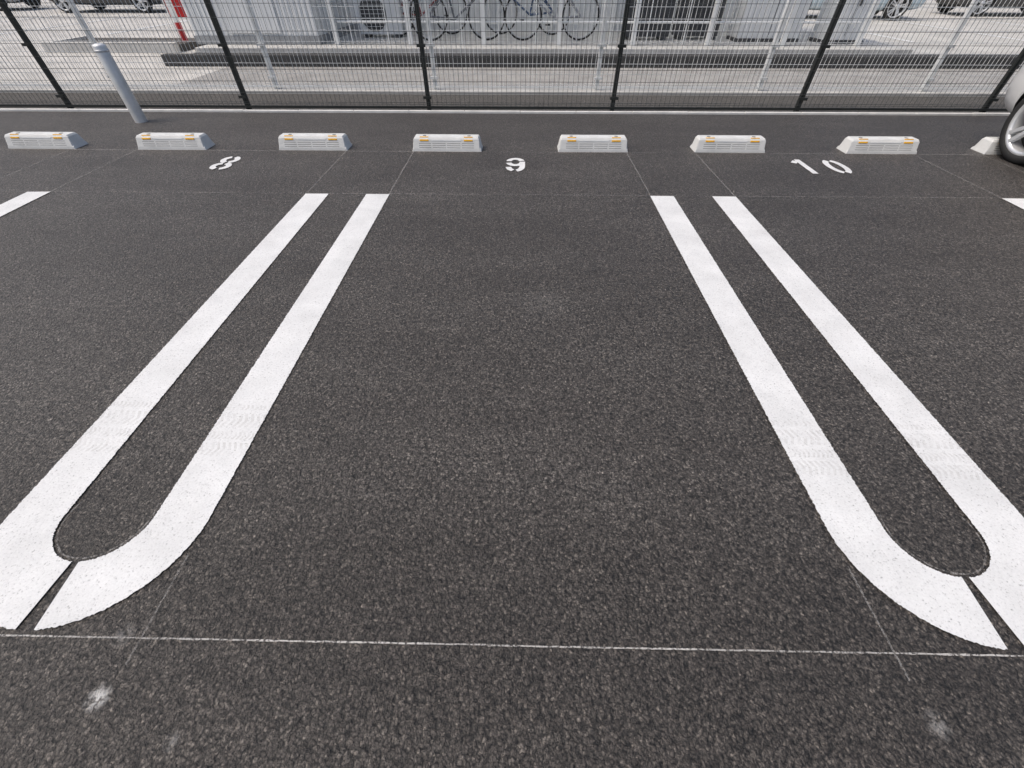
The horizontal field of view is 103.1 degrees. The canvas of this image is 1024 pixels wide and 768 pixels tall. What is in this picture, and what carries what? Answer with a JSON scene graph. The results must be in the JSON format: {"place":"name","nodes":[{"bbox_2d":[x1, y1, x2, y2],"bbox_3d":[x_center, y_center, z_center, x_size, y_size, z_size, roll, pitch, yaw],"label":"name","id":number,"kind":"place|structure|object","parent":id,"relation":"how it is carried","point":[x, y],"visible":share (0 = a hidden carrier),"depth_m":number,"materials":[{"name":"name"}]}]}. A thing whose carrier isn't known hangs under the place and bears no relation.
{"place":"outdoors","nodes":[
{"label":"outdoors","id":0,"kind":"place"},
{"bbox_2d":[0,66,225,86],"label":"concrete apron pavement","id":1,"kind":"structure","parent":0,"point":[148,68],"depth_m":5.93,"materials":[{"name":"grey concrete"}]},
{"bbox_2d":[180,0,357,35],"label":"walls","id":2,"kind":"structure","parent":0,"point":[302,22],"depth_m":7.05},
{"bbox_2d":[217,0,280,32],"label":"door","id":3,"kind":"structure","parent":2,"relation":"attached to","point":[267,21],"depth_m":6.94,"materials":[{"name":"grey metal"}]},
{"bbox_2d":[0,111,1023,767],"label":"asphalt parking lot","id":4,"kind":"structure","parent":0,"point":[524,407],"depth_m":1.36,"materials":[{"name":"black asphalt"}]},
{"bbox_2d":[0,192,48,216],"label":"parking line marking","id":5,"kind":"object","parent":4,"relation":"on","point":[16,202],"visible":1,"depth_m":2.75,"materials":[{"name":"white paint"}]},
{"bbox_2d":[4,132,87,148],"bbox_3d":[-4.091,-2.139,3.555,0.594,0.103,0.153,1,46,1],"label":"parking wheel stop","id":6,"kind":"object","parent":4,"relation":"on","point":[44,140],"visible":1,"depth_m":3.52,"materials":[{"name":"concrete"}]},
{"bbox_2d":[92,43,147,122],"bbox_3d":[-3.777,-2.873,3.944,0.116,0.666,0.116,1,46,1],"label":"steel bollard","id":7,"kind":"object","parent":4,"relation":"on","point":[112,69],"visible":0.93,"depth_m":3.88,"materials":[{"name":"grey metal"}]},
{"bbox_2d":[136,133,214,149],"bbox_3d":[-2.941,-2.119,3.536,0.594,0.103,0.153,1,46,1],"label":"parking wheel stop","id":8,"kind":"object","parent":4,"relation":"on","point":[174,141],"visible":1,"depth_m":3.49,"materials":[{"name":"concrete"}]},
{"bbox_2d":[0,194,388,629],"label":"parking line marking","id":9,"kind":"object","parent":4,"relation":"on","point":[33,566],"visible":1,"depth_m":1.32,"materials":[{"name":"white paint"}]},
{"bbox_2d":[209,156,240,168],"bbox_3d":[-2.309,-1.784,3.277,0.160,0.001,0.312,1,46,1],"label":"stall number marking","id":10,"kind":"object","parent":4,"relation":"on","point":[228,164],"visible":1,"depth_m":3.27,"materials":[{"name":"paint"}]},
{"bbox_2d":[278,133,351,150],"bbox_3d":[-1.716,-2.109,3.526,0.594,0.103,0.153,1,46,1],"label":"parking wheel stop","id":11,"kind":"object","parent":4,"relation":"on","point":[314,141],"visible":1,"depth_m":3.48,"materials":[{"name":"concrete"}]},
{"bbox_2d":[413,134,482,151],"bbox_3d":[-0.556,-2.085,3.503,0.594,0.103,0.153,1,46,1],"label":"parking wheel stop","id":12,"kind":"object","parent":4,"relation":"on","point":[451,142],"visible":1,"depth_m":3.46,"materials":[{"name":"concrete"}]},
{"bbox_2d":[0,634,1023,656],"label":"chalk layout lines","id":13,"kind":"object","parent":4,"relation":"on","point":[946,654],"visible":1,"depth_m":0.96,"materials":[{"name":"grey"}]},
{"bbox_2d":[506,158,524,170],"bbox_3d":[0.027,-1.755,3.250,0.155,0.001,0.317,1,46,1],"label":"stall number marking","id":14,"kind":"object","parent":4,"relation":"on","point":[521,165],"visible":1,"depth_m":3.25,"materials":[{"name":"paint"}]},
{"bbox_2d":[557,135,627,151],"bbox_3d":[0.694,-2.074,3.493,0.594,0.103,0.153,1,46,1],"label":"parking wheel stop","id":15,"kind":"object","parent":4,"relation":"on","point":[592,143],"visible":1,"depth_m":3.45,"materials":[{"name":"concrete"}]},
{"bbox_2d":[690,135,765,152],"bbox_3d":[1.858,-2.064,3.483,0.594,0.103,0.153,1,46,1],"label":"parking wheel stop","id":16,"kind":"object","parent":4,"relation":"on","point":[730,143],"visible":1,"depth_m":3.44,"materials":[{"name":"concrete"}]},
{"bbox_2d":[791,160,851,173],"bbox_3d":[2.449,-1.724,3.220,0.400,0.001,0.320,1,46,1],"label":"stall number marking","id":17,"kind":"object","parent":4,"relation":"on","point":[827,164],"visible":1,"depth_m":3.22,"materials":[{"name":"paint"}]},
{"bbox_2d":[651,196,1023,649],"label":"parking line marking","id":18,"kind":"object","parent":4,"relation":"on","point":[879,558],"visible":1,"depth_m":1.32,"materials":[{"name":"white paint"}]},
{"bbox_2d":[837,136,919,153],"bbox_3d":[3.128,-2.040,3.460,0.594,0.103,0.153,1,46,1],"label":"parking wheel stop","id":19,"kind":"object","parent":4,"relation":"on","point":[875,145],"visible":1,"depth_m":3.42,"materials":[{"name":"concrete"}]},
{"bbox_2d":[970,137,1000,153],"bbox_3d":[4.288,-2.028,3.449,0.594,0.103,0.153,1,46,1],"label":"parking wheel stop","id":20,"kind":"object","parent":4,"relation":"on","point":[987,145],"visible":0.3,"depth_m":3.43,"materials":[{"name":"concrete"}]},
{"bbox_2d":[999,64,1023,163],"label":"parked car","id":21,"kind":"object","parent":4,"relation":"on","point":[1011,142],"visible":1,"depth_m":3.28,"materials":[{"name":"white metal"}]},
{"bbox_2d":[1002,198,1023,208],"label":"parking line marking","id":22,"kind":"object","parent":4,"relation":"on","point":[1018,202],"visible":1,"depth_m":2.75,"materials":[{"name":"white paint"}]},
{"bbox_2d":[0,0,1023,65],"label":"neighbour parking ground","id":23,"kind":"structure","parent":0,"point":[892,24],"depth_m":10.00,"materials":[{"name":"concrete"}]},
{"bbox_2d":[0,0,40,10],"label":"parked car","id":24,"kind":"object","parent":23,"relation":"on","point":[27,3],"visible":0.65,"depth_m":14.38,"materials":[{"name":"silver metal"}]},
{"bbox_2d":[50,0,164,12],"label":"parked car","id":25,"kind":"object","parent":23,"relation":"on","point":[145,2],"visible":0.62,"depth_m":13.16,"materials":[{"name":"silver metal"}]},
{"bbox_2d":[42,35,181,52],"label":"planter kerb","id":26,"kind":"structure","parent":23,"relation":"on","point":[159,49],"depth_m":7.31,"materials":[{"name":"concrete"}]},
{"bbox_2d":[72,38,202,51],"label":"planter soil","id":27,"kind":"structure","parent":26,"relation":"in","point":[164,40],"depth_m":7.77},
{"bbox_2d":[162,0,186,37],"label":"red banner sign","id":28,"kind":"object","parent":27,"relation":"on","point":[179,9],"visible":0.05,"depth_m":8.32,"materials":[{"name":"paint"}]},
{"bbox_2d":[164,0,187,41],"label":"marker pole","id":29,"kind":"object","parent":27,"relation":"on","point":[176,20],"visible":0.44,"depth_m":7.47,"materials":[{"name":"red paint"}]},
{"bbox_2d":[1,15,1023,41],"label":"neighbour parking lines","id":30,"kind":"object","parent":23,"relation":"on","point":[868,33],"visible":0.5,"depth_m":10.27,"materials":[{"name":"paint"}]},
{"bbox_2d":[161,52,1023,68],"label":"raised kerb","id":31,"kind":"structure","parent":23,"relation":"on","point":[563,63],"depth_m":6.28,"materials":[{"name":"concrete"}]},
{"bbox_2d":[809,0,925,20],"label":"parked car","id":32,"kind":"object","parent":23,"relation":"on","point":[883,7],"visible":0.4,"depth_m":11.39,"materials":[{"name":"silver metal"}]},
{"bbox_2d":[935,0,1023,16],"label":"parked car","id":33,"kind":"object","parent":23,"relation":"on","point":[981,5],"visible":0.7,"depth_m":12.27,"materials":[{"name":"silver metal"}]},
{"bbox_2d":[195,26,912,53],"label":"concrete slab","id":34,"kind":"structure","parent":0,"point":[514,45],"depth_m":7.07,"materials":[{"name":"grey concrete"}]},
{"bbox_2d":[194,23,359,44],"bbox_3d":[-4.463,-7.054,8.133,2.220,0.118,2.730,1,46,1],"label":"base","id":35,"kind":"object","parent":34,"relation":"on","point":[316,38],"visible":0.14,"depth_m":7.20,"materials":[{"name":"grey concrete"}]},
{"bbox_2d":[355,0,404,37],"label":"outdoor ac unit","id":36,"kind":"object","parent":34,"relation":"on","point":[387,13],"visible":0.57,"depth_m":7.69,"materials":[{"name":"grey metal"}]},
{"bbox_2d":[401,0,467,34],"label":"bicycle","id":37,"kind":"object","parent":34,"relation":"on","point":[450,11],"visible":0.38,"depth_m":7.99,"materials":[{"name":"paint"}]},
{"bbox_2d":[408,0,504,40],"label":"bicycle","id":38,"kind":"object","parent":34,"relation":"on","point":[470,24],"visible":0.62,"depth_m":7.32,"materials":[{"name":"paint"}]},
{"bbox_2d":[485,0,571,35],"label":"bicycle","id":39,"kind":"object","parent":34,"relation":"on","point":[552,12],"visible":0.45,"depth_m":7.98,"materials":[{"name":"paint"}]},
{"bbox_2d":[504,0,600,40],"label":"bicycle","id":40,"kind":"object","parent":34,"relation":"on","point":[548,24],"visible":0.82,"depth_m":7.34,"materials":[{"name":"paint"}]},
{"bbox_2d":[325,0,880,45],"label":"bicycle shelter","id":41,"kind":"object","parent":34,"relation":"on","point":[481,23],"visible":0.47,"depth_m":7.17,"materials":[{"name":"white metal"}]},
{"bbox_2d":[625,0,675,39],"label":"outdoor ac unit","id":42,"kind":"object","parent":34,"relation":"on","point":[656,16],"visible":0.65,"depth_m":7.41,"materials":[{"name":"grey metal"}]},
{"bbox_2d":[671,0,727,39],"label":"outdoor ac unit","id":43,"kind":"object","parent":34,"relation":"on","point":[698,16],"visible":0.66,"depth_m":7.48,"materials":[{"name":"grey metal"}]},
{"bbox_2d":[726,0,811,41],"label":"utility cabinet","id":44,"kind":"object","parent":34,"relation":"on","point":[756,14],"visible":0.66,"depth_m":7.31,"materials":[{"name":"grey metal"}]},
{"bbox_2d":[808,0,873,43],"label":"utility cabinet","id":45,"kind":"object","parent":34,"relation":"on","point":[846,27],"visible":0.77,"depth_m":7.17,"materials":[{"name":"grey metal"}]},
{"bbox_2d":[178,67,1019,89],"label":"service road","id":46,"kind":"structure","parent":0,"point":[516,75],"depth_m":5.78,"materials":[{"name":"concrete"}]},
{"label":"ground","id":47,"kind":"structure","parent":0,"visible":0},
{"bbox_2d":[0,87,1006,96],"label":"concrete kerb","id":48,"kind":"structure","parent":47,"relation":"on","point":[438,91],"depth_m":5.03,"materials":[{"name":"grey concrete"}]},
{"bbox_2d":[0,0,1023,90],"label":"white wire fence","id":49,"kind":"object","parent":48,"relation":"on","point":[601,53],"visible":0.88,"depth_m":4.76,"materials":[{"name":"white metal"}]},
{"bbox_2d":[0,93,1009,112],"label":"gravel strip","id":50,"kind":"object","parent":47,"relation":"on","point":[525,99],"depth_m":4.77,"materials":[{"name":"grey gravel"}]},
{"bbox_2d":[0,0,1023,112],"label":"wire fence","id":51,"kind":"object","parent":50,"relation":"on","point":[824,45],"visible":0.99,"depth_m":4.16,"materials":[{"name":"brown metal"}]},
{"bbox_2d":[0,108,1009,115],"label":"concrete kerb","id":52,"kind":"structure","parent":47,"relation":"on","point":[499,111],"depth_m":4.37,"materials":[{"name":"grey concrete"}]}
]}

